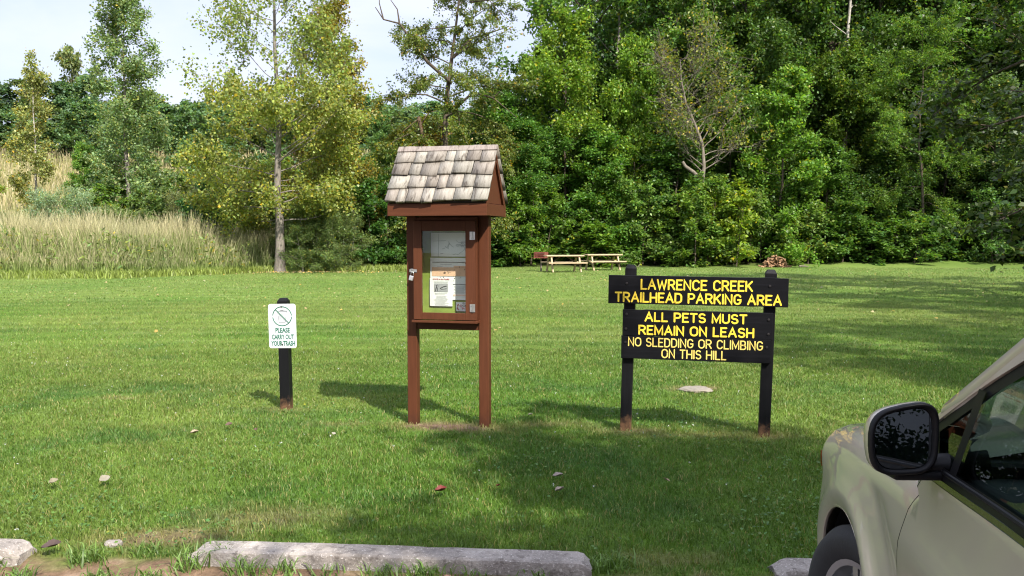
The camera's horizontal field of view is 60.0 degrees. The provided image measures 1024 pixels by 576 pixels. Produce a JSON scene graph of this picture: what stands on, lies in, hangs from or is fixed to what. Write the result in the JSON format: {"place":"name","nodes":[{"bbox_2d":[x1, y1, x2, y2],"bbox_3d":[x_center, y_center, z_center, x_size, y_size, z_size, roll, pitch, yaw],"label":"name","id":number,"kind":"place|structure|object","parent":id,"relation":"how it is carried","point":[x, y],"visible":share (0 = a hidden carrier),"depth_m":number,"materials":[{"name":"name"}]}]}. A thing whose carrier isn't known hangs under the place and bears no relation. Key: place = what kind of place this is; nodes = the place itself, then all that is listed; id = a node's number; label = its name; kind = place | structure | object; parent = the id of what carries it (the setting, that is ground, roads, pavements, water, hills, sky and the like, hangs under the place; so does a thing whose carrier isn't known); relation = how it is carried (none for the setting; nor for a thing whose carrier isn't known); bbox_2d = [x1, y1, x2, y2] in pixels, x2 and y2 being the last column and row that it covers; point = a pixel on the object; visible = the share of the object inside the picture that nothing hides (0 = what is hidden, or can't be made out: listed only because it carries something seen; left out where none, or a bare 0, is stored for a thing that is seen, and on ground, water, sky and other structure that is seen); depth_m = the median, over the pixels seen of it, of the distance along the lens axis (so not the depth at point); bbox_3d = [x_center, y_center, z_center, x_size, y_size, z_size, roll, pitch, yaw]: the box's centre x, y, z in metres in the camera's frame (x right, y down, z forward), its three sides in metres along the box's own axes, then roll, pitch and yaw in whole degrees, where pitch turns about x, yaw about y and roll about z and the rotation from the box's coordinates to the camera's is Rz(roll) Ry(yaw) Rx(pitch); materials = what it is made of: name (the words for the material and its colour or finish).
{"place":"outdoors","nodes":[
{"label":"outdoors","id":0,"kind":"place"},
{"bbox_2d":[0,203,364,274],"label":"tall grass","id":1,"kind":"structure","parent":0,"point":[74,247],"depth_m":36.34,"materials":[{"name":"beige plant"}]},
{"bbox_2d":[0,0,919,144],"label":"sky","id":2,"kind":"structure","parent":0,"point":[44,26],"materials":[{"name":"white"}]},
{"bbox_2d":[0,148,1023,575],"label":"ground","id":3,"kind":"structure","parent":0,"point":[44,564],"depth_m":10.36,"materials":[{"name":"green plant"}]},
{"bbox_2d":[0,82,19,150],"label":"tree","id":4,"kind":"object","parent":3,"relation":"on","point":[5,90],"visible":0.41,"depth_m":111.08,"materials":[{"name":"green plant"}]},
{"bbox_2d":[0,538,36,566],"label":"wheel stop","id":5,"kind":"object","parent":3,"relation":"on","point":[18,551],"visible":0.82,"depth_m":4.38,"materials":[{"name":"concrete"}]},
{"bbox_2d":[1,49,58,205],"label":"cottonwood tree","id":6,"kind":"object","parent":3,"relation":"on","point":[23,135],"visible":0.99,"depth_m":59.68,"materials":[{"name":"green plant"}]},
{"bbox_2d":[3,78,61,144],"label":"tree","id":7,"kind":"object","parent":3,"relation":"on","point":[16,82],"visible":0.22,"depth_m":111.73,"materials":[{"name":"green plant"}]},
{"bbox_2d":[2,118,70,157],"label":"tree","id":8,"kind":"object","parent":3,"relation":"on","point":[49,132],"visible":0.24,"depth_m":103.95,"materials":[{"name":"green plant"}]},
{"bbox_2d":[22,184,101,227],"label":"shrub","id":9,"kind":"object","parent":3,"relation":"on","point":[43,200],"visible":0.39,"depth_m":42.94,"materials":[{"name":"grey plant"}]},
{"bbox_2d":[42,79,87,143],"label":"tree","id":10,"kind":"object","parent":3,"relation":"on","point":[59,87],"visible":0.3,"depth_m":114.26,"materials":[{"name":"green plant"}]},
{"bbox_2d":[50,43,84,141],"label":"tree","id":11,"kind":"object","parent":3,"relation":"on","point":[67,58],"visible":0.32,"depth_m":117.10,"materials":[{"name":"green plant"}]},
{"bbox_2d":[50,96,104,154],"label":"hill tree","id":12,"kind":"object","parent":3,"relation":"on","point":[85,108],"visible":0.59,"depth_m":101.07,"materials":[{"name":"green plant"}]},
{"bbox_2d":[62,141,95,220],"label":"sapling","id":13,"kind":"object","parent":3,"relation":"on","point":[82,147],"visible":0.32,"depth_m":53.42,"materials":[{"name":"green plant"}]},
{"bbox_2d":[51,73,116,134],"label":"tree","id":14,"kind":"object","parent":3,"relation":"on","point":[79,86],"visible":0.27,"depth_m":114.06,"materials":[{"name":"green plant"}]},
{"bbox_2d":[57,180,130,224],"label":"shrub","id":15,"kind":"object","parent":3,"relation":"on","point":[110,191],"visible":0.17,"depth_m":49.57,"materials":[{"name":"green plant"}]},
{"bbox_2d":[71,203,156,237],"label":"shrub","id":16,"kind":"object","parent":3,"relation":"on","point":[128,215],"visible":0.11,"depth_m":44.69,"materials":[{"name":"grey plant"}]},
{"bbox_2d":[77,101,157,171],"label":"hill tree","id":17,"kind":"object","parent":3,"relation":"on","point":[87,141],"visible":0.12,"depth_m":90.03,"materials":[{"name":"green plant"}]},
{"bbox_2d":[83,152,169,205],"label":"shrub","id":18,"kind":"object","parent":3,"relation":"on","point":[123,192],"visible":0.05,"depth_m":53.74,"materials":[{"name":"green plant"}]},
{"bbox_2d":[74,0,180,220],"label":"cottonwood tree","id":19,"kind":"object","parent":3,"relation":"on","point":[134,65],"visible":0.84,"depth_m":50.81,"materials":[{"name":"green plant"}]},
{"bbox_2d":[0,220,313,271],"bbox_3d":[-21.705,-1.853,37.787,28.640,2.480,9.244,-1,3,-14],"label":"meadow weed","id":20,"kind":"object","parent":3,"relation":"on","point":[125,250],"visible":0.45,"depth_m":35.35,"materials":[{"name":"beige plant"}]},
{"bbox_2d":[125,173,199,232],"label":"shrub","id":21,"kind":"object","parent":3,"relation":"on","point":[152,200],"visible":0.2,"depth_m":45.91,"materials":[{"name":"green plant"}]},
{"bbox_2d":[155,97,228,167],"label":"hill tree","id":22,"kind":"object","parent":3,"relation":"on","point":[179,122],"visible":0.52,"depth_m":94.87,"materials":[{"name":"green plant"}]},
{"bbox_2d":[0,143,390,215],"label":"meadow grass","id":23,"kind":"structure","parent":3,"relation":"on","point":[8,193],"depth_m":87.79,"materials":[{"name":"beige plant"}]},
{"bbox_2d":[160,188,234,230],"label":"shrub","id":24,"kind":"object","parent":3,"relation":"on","point":[173,197],"visible":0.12,"depth_m":43.69,"materials":[{"name":"green plant"}]},
{"bbox_2d":[174,179,236,242],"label":"shrub","id":25,"kind":"object","parent":3,"relation":"on","point":[184,210],"visible":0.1,"depth_m":41.72,"materials":[{"name":"green plant"}]},
{"bbox_2d":[174,105,247,173],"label":"hill tree","id":26,"kind":"object","parent":3,"relation":"on","point":[200,119],"visible":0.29,"depth_m":82.89,"materials":[{"name":"green plant"}]},
{"bbox_2d":[171,0,381,271],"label":"cottonwood tree","id":27,"kind":"object","parent":3,"relation":"on","point":[266,110],"visible":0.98,"depth_m":38.92,"materials":[{"name":"green plant"}]},
{"bbox_2d":[268,298,296,408],"bbox_3d":[-2.103,0.749,8.229,0.258,1.318,0.106,-1,3,4],"label":"trash sign","id":28,"kind":"object","parent":3,"relation":"on","point":[282,325],"visible":1,"depth_m":8.17,"materials":[{"name":"white metal"}]},
{"bbox_2d":[257,110,322,172],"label":"hill tree","id":29,"kind":"object","parent":3,"relation":"on","point":[271,148],"visible":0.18,"depth_m":80.77,"materials":[{"name":"green plant"}]},
{"bbox_2d":[267,224,323,270],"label":"shrub","id":30,"kind":"object","parent":3,"relation":"on","point":[286,245],"visible":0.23,"depth_m":40.26,"materials":[{"name":"green plant"}]},
{"bbox_2d":[274,222,353,272],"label":"shrub","id":31,"kind":"object","parent":3,"relation":"on","point":[299,252],"visible":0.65,"depth_m":39.68,"materials":[{"name":"green plant"}]},
{"bbox_2d":[256,0,387,227],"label":"cottonwood tree","id":32,"kind":"object","parent":3,"relation":"on","point":[337,7],"visible":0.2,"depth_m":42.69,"materials":[{"name":"green plant"}]},
{"bbox_2d":[268,198,379,265],"bbox_3d":[-9.341,-2.474,41.671,5.685,3.715,4.158,2,4,35],"label":"shrub","id":33,"kind":"object","parent":3,"relation":"on","point":[330,242],"visible":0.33,"depth_m":40.38,"materials":[{"name":"green plant"}]},
{"bbox_2d":[302,213,371,272],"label":"shrub","id":34,"kind":"object","parent":3,"relation":"on","point":[355,234],"visible":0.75,"depth_m":40.28,"materials":[{"name":"green plant"}]},
{"bbox_2d":[305,158,391,265],"bbox_3d":[-8.228,-3.605,43.873,4.710,5.865,3.706,2,4,31],"label":"shrub","id":35,"kind":"object","parent":3,"relation":"on","point":[372,165],"visible":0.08,"depth_m":43.20,"materials":[{"name":"green plant"}]},
{"bbox_2d":[341,159,406,266],"bbox_3d":[-6.512,-3.405,43.389,5.419,5.904,5.040,-3,4,-42],"label":"shrub","id":36,"kind":"object","parent":3,"relation":"on","point":[379,254],"visible":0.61,"depth_m":42.19,"materials":[{"name":"green plant"}]},
{"bbox_2d":[360,110,393,169],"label":"tree","id":37,"kind":"object","parent":3,"relation":"on","point":[380,131],"visible":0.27,"depth_m":73.03,"materials":[{"name":"green plant"}]},
{"bbox_2d":[186,541,591,575],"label":"wheel stop","id":38,"kind":"object","parent":3,"relation":"on","point":[504,562],"visible":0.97,"depth_m":4.28,"materials":[{"name":"concrete"}]},
{"bbox_2d":[371,105,428,145],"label":"tree","id":39,"kind":"object","parent":3,"relation":"on","point":[412,112],"visible":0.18,"depth_m":105.15,"materials":[{"name":"green plant"}]},
{"bbox_2d":[377,112,459,163],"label":"woodland tree","id":40,"kind":"object","parent":3,"relation":"on","point":[390,138],"visible":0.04,"depth_m":47.02,"materials":[{"name":"green plant"}]},
{"bbox_2d":[384,144,507,426],"bbox_3d":[-0.534,0.121,7.482,0.866,2.628,0.739,1,3,13],"label":"information kiosk","id":41,"kind":"object","parent":3,"relation":"on","point":[448,189],"visible":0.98,"depth_m":7.35,"materials":[{"name":"brown paint"}]},
{"bbox_2d":[430,278,452,305],"bbox_3d":[-0.601,0.035,7.509,0.200,0.238,0.009,1,3,13],"label":"history flyer","id":42,"kind":"object","parent":41,"relation":"attached to","point":[441,291],"visible":1,"depth_m":7.51,"materials":[{"name":"paper"}]},
{"bbox_2d":[409,221,475,320],"bbox_3d":[-0.583,-0.148,7.382,0.590,0.823,0.113,1,3,13],"label":"door","id":43,"kind":"structure","parent":41,"relation":"in","point":[469,227],"depth_m":7.33,"materials":[{"name":"brown paint"}]},
{"bbox_2d":[430,258,465,299],"bbox_3d":[-0.529,-0.078,7.491,0.338,0.355,0.006,1,3,13],"label":"notice poster","id":44,"kind":"object","parent":41,"relation":"attached to","point":[453,269],"visible":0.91,"depth_m":7.48,"materials":[{"name":"paper"}]},
{"bbox_2d":[431,233,464,256],"bbox_3d":[-0.519,-0.365,7.474,0.344,0.200,0.008,1,3,13],"label":"trail map","id":45,"kind":"object","parent":41,"relation":"attached to","point":[447,244],"visible":0.87,"depth_m":7.48,"materials":[{"name":"paper"}]},
{"bbox_2d":[367,0,543,249],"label":"walnut tree","id":46,"kind":"object","parent":3,"relation":"on","point":[421,44],"visible":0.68,"depth_m":44.87,"materials":[{"name":"green plant"}]},
{"bbox_2d":[450,76,554,246],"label":"woodland tree","id":47,"kind":"object","parent":3,"relation":"on","point":[508,99],"visible":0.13,"depth_m":48.74,"materials":[{"name":"green plant"}]},
{"bbox_2d":[0,328,1021,563],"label":"clover","id":48,"kind":"object","parent":3,"relation":"on","point":[350,518],"depth_m":5.49,"materials":[{"name":"green plant"}]},
{"bbox_2d":[491,230,538,266],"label":"shrub","id":49,"kind":"object","parent":3,"relation":"on","point":[502,245],"visible":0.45,"depth_m":45.84,"materials":[{"name":"green plant"}]},
{"bbox_2d":[492,171,575,265],"bbox_3d":[0.650,-3.546,47.174,4.460,5.437,4.857,-3,4,-37],"label":"shrub","id":50,"kind":"object","parent":3,"relation":"on","point":[528,209],"visible":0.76,"depth_m":46.41,"materials":[{"name":"green plant"}]},
{"bbox_2d":[491,115,581,249],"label":"woodland tree","id":51,"kind":"object","parent":3,"relation":"on","point":[535,172],"visible":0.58,"depth_m":47.23,"materials":[{"name":"green plant"}]},
{"bbox_2d":[496,42,615,226],"bbox_3d":[2.524,-8.530,53.045,7.410,12.365,7.374,2,4,26],"label":"understorey tree","id":52,"kind":"object","parent":3,"relation":"on","point":[547,111],"visible":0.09,"depth_m":51.17,"materials":[{"name":"green plant"}]},
{"bbox_2d":[527,209,598,262],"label":"shrub","id":53,"kind":"object","parent":3,"relation":"on","point":[570,240],"visible":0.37,"depth_m":47.15,"materials":[{"name":"green plant"}]},
{"bbox_2d":[541,255,587,272],"bbox_3d":[2.330,-1.080,39.905,1.760,0.800,1.685,-1,3,-11],"label":"picnic table","id":54,"kind":"object","parent":3,"relation":"on","point":[575,262],"visible":1,"depth_m":39.53,"materials":[{"name":"brown wood"}]},
{"bbox_2d":[510,1,639,232],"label":"woodland tree","id":55,"kind":"object","parent":3,"relation":"on","point":[547,69],"visible":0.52,"depth_m":48.51,"materials":[{"name":"green plant"}]},
{"bbox_2d":[488,0,672,164],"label":"tall tree","id":56,"kind":"object","parent":3,"relation":"on","point":[539,5],"visible":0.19,"depth_m":52.25,"materials":[{"name":"green plant"}]},
{"bbox_2d":[566,222,628,267],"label":"shrub","id":57,"kind":"object","parent":3,"relation":"on","point":[594,239],"visible":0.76,"depth_m":45.95,"materials":[{"name":"green plant"}]},
{"bbox_2d":[558,50,645,215],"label":"understorey tree","id":58,"kind":"object","parent":3,"relation":"on","point":[601,76],"visible":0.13,"depth_m":52.43,"materials":[{"name":"green plant"}]},
{"bbox_2d":[551,122,653,258],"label":"woodland tree","id":59,"kind":"object","parent":3,"relation":"on","point":[605,175],"visible":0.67,"depth_m":47.39,"materials":[{"name":"green plant"}]},
{"bbox_2d":[584,0,661,98],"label":"forest tree","id":60,"kind":"object","parent":3,"relation":"on","point":[605,55],"visible":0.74,"depth_m":52.32,"materials":[{"name":"green plant"}]},
{"bbox_2d":[596,32,667,218],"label":"woodland tree","id":61,"kind":"object","parent":3,"relation":"on","point":[633,53],"visible":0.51,"depth_m":50.04,"materials":[{"name":"green plant"}]},
{"bbox_2d":[592,161,675,265],"bbox_3d":[6.198,-3.819,47.527,4.659,5.924,5.012,0,3,0],"label":"shrub","id":62,"kind":"object","parent":3,"relation":"on","point":[638,202],"visible":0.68,"depth_m":46.31,"materials":[{"name":"green plant"}]},
{"bbox_2d":[624,191,682,264],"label":"shrub","id":63,"kind":"object","parent":3,"relation":"on","point":[656,235],"visible":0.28,"depth_m":46.69,"materials":[{"name":"green plant"}]},
{"bbox_2d":[616,133,730,264],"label":"woodland tree","id":64,"kind":"object","parent":3,"relation":"on","point":[667,159],"visible":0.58,"depth_m":47.26,"materials":[{"name":"green plant"}]},
{"bbox_2d":[589,0,760,176],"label":"tall tree","id":65,"kind":"object","parent":3,"relation":"on","point":[667,11],"visible":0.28,"depth_m":51.83,"materials":[{"name":"green plant"}]},
{"bbox_2d":[637,170,737,265],"bbox_3d":[9.454,-3.476,46.566,4.560,5.511,4.903,-3,4,-40],"label":"shrub","id":66,"kind":"object","parent":3,"relation":"on","point":[686,202],"visible":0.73,"depth_m":45.64,"materials":[{"name":"green plant"}]},
{"bbox_2d":[608,264,788,437],"bbox_3d":[1.483,0.642,7.184,1.409,1.645,0.134,1,4,12],"label":"park sign","id":67,"kind":"object","parent":3,"relation":"on","point":[719,336],"visible":0.99,"depth_m":7.10,"materials":[{"name":"black paint"}]},
{"bbox_2d":[660,209,736,267],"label":"shrub","id":68,"kind":"object","parent":3,"relation":"on","point":[711,231],"visible":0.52,"depth_m":45.96,"materials":[{"name":"green plant"}]},
{"bbox_2d":[640,0,777,195],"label":"bare tree","id":69,"kind":"object","parent":3,"relation":"on","point":[692,124],"visible":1,"depth_m":46.82,"materials":[{"name":"green plant"}]},
{"bbox_2d":[654,2,765,197],"bbox_3d":[11.421,-9.651,52.588,7.374,14.638,7.410,0,3,-1],"label":"understorey tree","id":70,"kind":"object","parent":3,"relation":"on","point":[687,9],"visible":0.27,"depth_m":51.35,"materials":[{"name":"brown plant"}]},
{"bbox_2d":[692,172,760,266],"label":"shrub","id":71,"kind":"object","parent":3,"relation":"on","point":[742,202],"visible":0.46,"depth_m":45.85,"materials":[{"name":"green plant"}]},
{"bbox_2d":[684,88,793,224],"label":"woodland tree","id":72,"kind":"object","parent":3,"relation":"on","point":[716,165],"visible":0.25,"depth_m":50.42,"materials":[{"name":"green plant"}]},
{"bbox_2d":[706,171,778,263],"bbox_3d":[11.541,-3.616,47.720,4.342,5.408,4.778,-2,4,-26],"label":"shrub","id":73,"kind":"object","parent":3,"relation":"on","point":[758,203],"visible":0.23,"depth_m":46.76,"materials":[{"name":"green plant"}]},
{"bbox_2d":[693,6,807,202],"bbox_3d":[14.209,-9.642,52.703,7.410,14.654,7.374,0,3,4],"label":"understorey tree","id":74,"kind":"object","parent":3,"relation":"on","point":[769,31],"visible":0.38,"depth_m":51.48,"materials":[{"name":"green plant"}]},
{"bbox_2d":[665,0,840,141],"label":"tall tree","id":75,"kind":"object","parent":3,"relation":"on","point":[766,5],"visible":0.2,"depth_m":52.84,"materials":[{"name":"green plant"}]},
{"bbox_2d":[746,184,802,262],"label":"shrub","id":76,"kind":"object","parent":3,"relation":"on","point":[769,213],"visible":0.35,"depth_m":47.66,"materials":[{"name":"green plant"}]},
{"bbox_2d":[728,61,847,267],"bbox_3d":[14.724,-6.335,47.530,6.848,11.535,7.064,-2,4,-25],"label":"woodland tree","id":77,"kind":"object","parent":3,"relation":"on","point":[780,100],"visible":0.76,"depth_m":47.31,"materials":[{"name":"green plant"}]},
{"bbox_2d":[767,558,811,575],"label":"wheel stop","id":78,"kind":"object","parent":3,"relation":"on","point":[791,567],"visible":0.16,"depth_m":4.14,"materials":[{"name":"concrete"}]},
{"bbox_2d":[765,199,836,263],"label":"shrub","id":79,"kind":"object","parent":3,"relation":"on","point":[810,227],"visible":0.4,"depth_m":46.95,"materials":[{"name":"green plant"}]},
{"bbox_2d":[722,0,918,196],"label":"tall tree","id":80,"kind":"object","parent":3,"relation":"on","point":[802,8],"visible":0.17,"depth_m":53.21,"materials":[{"name":"green plant"}]},
{"bbox_2d":[773,137,877,260],"bbox_3d":[17.090,-4.630,49.192,6.327,7.272,6.527,-3,4,-38],"label":"shrub","id":81,"kind":"object","parent":3,"relation":"on","point":[844,202],"visible":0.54,"depth_m":47.77,"materials":[{"name":"green plant"}]},
{"bbox_2d":[773,12,880,202],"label":"understorey tree","id":82,"kind":"object","parent":3,"relation":"on","point":[821,29],"visible":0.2,"depth_m":52.58,"materials":[{"name":"green plant"}]},
{"bbox_2d":[793,207,867,262],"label":"shrub","id":83,"kind":"object","parent":3,"relation":"on","point":[841,234],"visible":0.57,"depth_m":47.66,"materials":[{"name":"green plant"}]},
{"bbox_2d":[809,0,883,191],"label":"forest tree","id":84,"kind":"object","parent":3,"relation":"on","point":[848,11],"visible":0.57,"depth_m":52.69,"materials":[{"name":"green plant"}]},
{"bbox_2d":[790,32,905,212],"bbox_3d":[19.783,-8.692,52.909,6.365,12.802,6.396,1,3,14],"label":"woodland tree","id":85,"kind":"object","parent":3,"relation":"on","point":[840,81],"visible":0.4,"depth_m":51.65,"materials":[{"name":"green plant"}]},
{"bbox_2d":[811,27,930,221],"bbox_3d":[21.750,-9.362,53.858,7.410,13.579,7.374,0,3,6],"label":"understorey tree","id":86,"kind":"object","parent":3,"relation":"on","point":[891,42],"visible":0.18,"depth_m":52.61,"materials":[{"name":"green plant"}]},
{"bbox_2d":[846,221,896,265],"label":"shrub","id":87,"kind":"object","parent":3,"relation":"on","point":[871,239],"visible":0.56,"depth_m":47.50,"materials":[{"name":"green plant"}]},
{"bbox_2d":[802,0,967,213],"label":"tall tree","id":88,"kind":"object","parent":3,"relation":"on","point":[877,19],"visible":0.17,"depth_m":52.80,"materials":[{"name":"green plant"}]},
{"bbox_2d":[854,128,942,248],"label":"woodland tree","id":89,"kind":"object","parent":3,"relation":"on","point":[909,202],"visible":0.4,"depth_m":50.62,"materials":[{"name":"green plant"}]},
{"bbox_2d":[861,207,943,263],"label":"shrub","id":90,"kind":"object","parent":3,"relation":"on","point":[889,225],"visible":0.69,"depth_m":47.41,"materials":[{"name":"green plant"}]},
{"bbox_2d":[808,338,1023,575],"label":"parked car","id":91,"kind":"object","parent":3,"relation":"on","point":[915,488],"visible":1,"depth_m":2.12,"materials":[{"name":"beige metal"}]},
{"bbox_2d":[856,4,992,252],"bbox_3d":[22.374,-8.309,48.781,7.690,13.668,7.655,0,3,-4],"label":"woodland tree","id":92,"kind":"object","parent":3,"relation":"on","point":[927,61],"visible":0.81,"depth_m":48.04,"materials":[{"name":"green plant"}]},
{"bbox_2d":[900,208,962,261],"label":"shrub","id":93,"kind":"object","parent":3,"relation":"on","point":[939,246],"visible":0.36,"depth_m":48.15,"materials":[{"name":"green plant"}]},
{"bbox_2d":[886,63,996,251],"bbox_3d":[25.799,-7.318,52.112,7.071,11.709,7.295,-1,3,-15],"label":"understorey tree","id":94,"kind":"object","parent":3,"relation":"on","point":[959,71],"visible":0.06,"depth_m":52.32,"materials":[{"name":"green plant"}]},
{"bbox_2d":[861,0,1023,207],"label":"tall tree","id":95,"kind":"object","parent":3,"relation":"on","point":[1014,4],"visible":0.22,"depth_m":52.22,"materials":[{"name":"green plant"}]},
{"bbox_2d":[886,0,1023,271],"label":"overhanging tree","id":96,"kind":"object","parent":3,"relation":"on","point":[1016,173],"visible":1,"depth_m":24.70,"materials":[{"name":"green plant"}]},
{"bbox_2d":[914,0,1023,166],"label":"tall tree","id":97,"kind":"object","parent":3,"relation":"on","point":[1018,21],"visible":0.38,"depth_m":51.63,"materials":[{"name":"green plant"}]},
{"bbox_2d":[930,223,1009,259],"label":"shrub","id":98,"kind":"object","parent":3,"relation":"on","point":[977,242],"visible":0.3,"depth_m":48.72,"materials":[{"name":"green plant"}]},
{"bbox_2d":[937,70,1023,253],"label":"woodland tree","id":99,"kind":"object","parent":3,"relation":"on","point":[963,187],"visible":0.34,"depth_m":48.91,"materials":[{"name":"green plant"}]},
{"bbox_2d":[938,36,1023,220],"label":"understorey tree","id":100,"kind":"object","parent":3,"relation":"on","point":[1017,68],"visible":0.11,"depth_m":51.72,"materials":[{"name":"green plant"}]},
{"bbox_2d":[948,169,1023,262],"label":"shrub","id":101,"kind":"object","parent":3,"relation":"on","point":[975,194],"visible":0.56,"depth_m":48.00,"materials":[{"name":"green plant"}]},
{"bbox_2d":[985,82,1023,243],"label":"woodland tree","id":102,"kind":"object","parent":3,"relation":"on","point":[1021,104],"visible":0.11,"depth_m":48.52,"materials":[{"name":"green plant"}]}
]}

